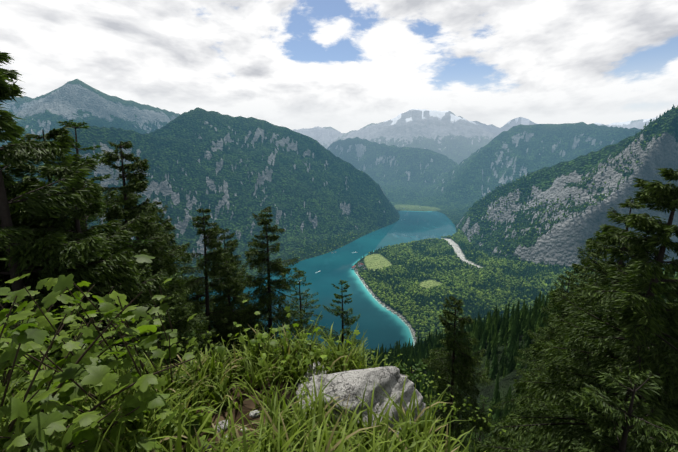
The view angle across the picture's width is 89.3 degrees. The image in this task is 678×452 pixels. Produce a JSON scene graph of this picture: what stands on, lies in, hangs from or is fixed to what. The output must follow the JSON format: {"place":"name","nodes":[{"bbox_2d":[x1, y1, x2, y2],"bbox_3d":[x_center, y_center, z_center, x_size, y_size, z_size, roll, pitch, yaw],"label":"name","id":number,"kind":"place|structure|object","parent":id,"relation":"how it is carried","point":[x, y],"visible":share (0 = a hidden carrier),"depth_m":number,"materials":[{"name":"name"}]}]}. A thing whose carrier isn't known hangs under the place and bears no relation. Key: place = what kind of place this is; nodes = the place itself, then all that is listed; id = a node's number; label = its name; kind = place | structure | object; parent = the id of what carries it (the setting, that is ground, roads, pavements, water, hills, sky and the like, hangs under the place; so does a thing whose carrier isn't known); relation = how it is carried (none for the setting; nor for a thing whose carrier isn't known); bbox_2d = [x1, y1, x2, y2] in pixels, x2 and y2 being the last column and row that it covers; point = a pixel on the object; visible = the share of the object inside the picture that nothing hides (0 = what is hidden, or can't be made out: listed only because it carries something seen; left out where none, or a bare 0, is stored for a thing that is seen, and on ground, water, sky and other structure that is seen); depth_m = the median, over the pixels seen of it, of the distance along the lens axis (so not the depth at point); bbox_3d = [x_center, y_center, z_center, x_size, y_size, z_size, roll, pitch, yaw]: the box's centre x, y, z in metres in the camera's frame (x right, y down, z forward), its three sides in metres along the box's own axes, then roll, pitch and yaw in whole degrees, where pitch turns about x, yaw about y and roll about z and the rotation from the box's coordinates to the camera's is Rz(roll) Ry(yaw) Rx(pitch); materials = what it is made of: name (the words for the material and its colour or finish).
{"place":"outdoors","nodes":[
{"label":"outdoors","id":0,"kind":"place"},
{"bbox_2d":[188,211,455,355],"bbox_3d":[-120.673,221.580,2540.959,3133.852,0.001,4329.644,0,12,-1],"label":"lake water","id":1,"kind":"structure","parent":0,"point":[378,323],"depth_m":1973.75,"materials":[{"name":"teal liquid"}]},
{"bbox_2d":[0,79,677,451],"bbox_3d":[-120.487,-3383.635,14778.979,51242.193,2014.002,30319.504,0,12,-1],"label":"mountain terrain","id":2,"kind":"structure","parent":0,"point":[314,185],"depth_m":3247.47,"materials":[{"name":"grey stone"}]},
{"bbox_2d":[215,420,227,433],"bbox_3d":[-0.770,1.315,2.250,0.096,0.052,0.112,10,16,40],"label":"stone","id":3,"kind":"object","parent":2,"relation":"on","point":[221,423],"visible":0.46,"depth_m":2.23,"materials":[{"name":"stone"}]},
{"bbox_2d":[0,311,486,451],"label":"grass","id":4,"kind":"structure","parent":2,"relation":"on","point":[282,430],"depth_m":2.23,"materials":[{"name":"green plant"}]},
{"bbox_2d":[0,254,505,451],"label":"leafy shrubs","id":5,"kind":"object","parent":2,"relation":"on","point":[97,376],"depth_m":1.96,"materials":[{"name":"green plant"}]},
{"bbox_2d":[249,410,259,417],"bbox_3d":[-0.590,1.317,2.399,0.074,0.044,0.064,-6,13,-27],"label":"stone","id":6,"kind":"object","parent":2,"relation":"on","point":[253,414],"visible":0.83,"depth_m":2.38,"materials":[{"name":"stone"}]},
{"bbox_2d":[303,361,326,378],"bbox_3d":[-0.213,1.362,3.101,0.221,0.185,0.298,7,14,30],"label":"rock","id":7,"kind":"object","parent":2,"relation":"on","point":[312,368],"visible":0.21,"depth_m":3.09,"materials":[{"name":"stone"}]},
{"bbox_2d":[0,51,677,451],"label":"trees","id":8,"kind":"object","parent":2,"relation":"on","point":[92,203],"depth_m":5.87,"materials":[{"name":"green plant"}]},
{"bbox_2d":[351,263,365,270],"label":"st bartholoma church","id":9,"kind":"structure","parent":2,"relation":"on","point":[359,265],"depth_m":2274.05,"materials":[{"name":"paint"}]},
{"bbox_2d":[296,366,425,441],"bbox_3d":[0.079,1.418,2.747,1.335,0.589,0.830,0,12,-1],"label":"boulder","id":10,"kind":"object","parent":2,"relation":"on","point":[389,380],"visible":0.48,"depth_m":2.63,"materials":[{"name":"stone"}]},
{"bbox_2d":[281,104,677,451],"bbox_3d":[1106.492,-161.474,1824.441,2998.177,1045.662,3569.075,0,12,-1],"label":"forest trees","id":11,"kind":"object","parent":2,"relation":"on","point":[516,324],"visible":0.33,"depth_m":1826.69,"materials":[{"name":"green plant"}]},
{"bbox_2d":[0,0,677,132],"label":"sky","id":12,"kind":"structure","parent":0,"point":[345,66],"materials":[{"name":"white"}]}
]}

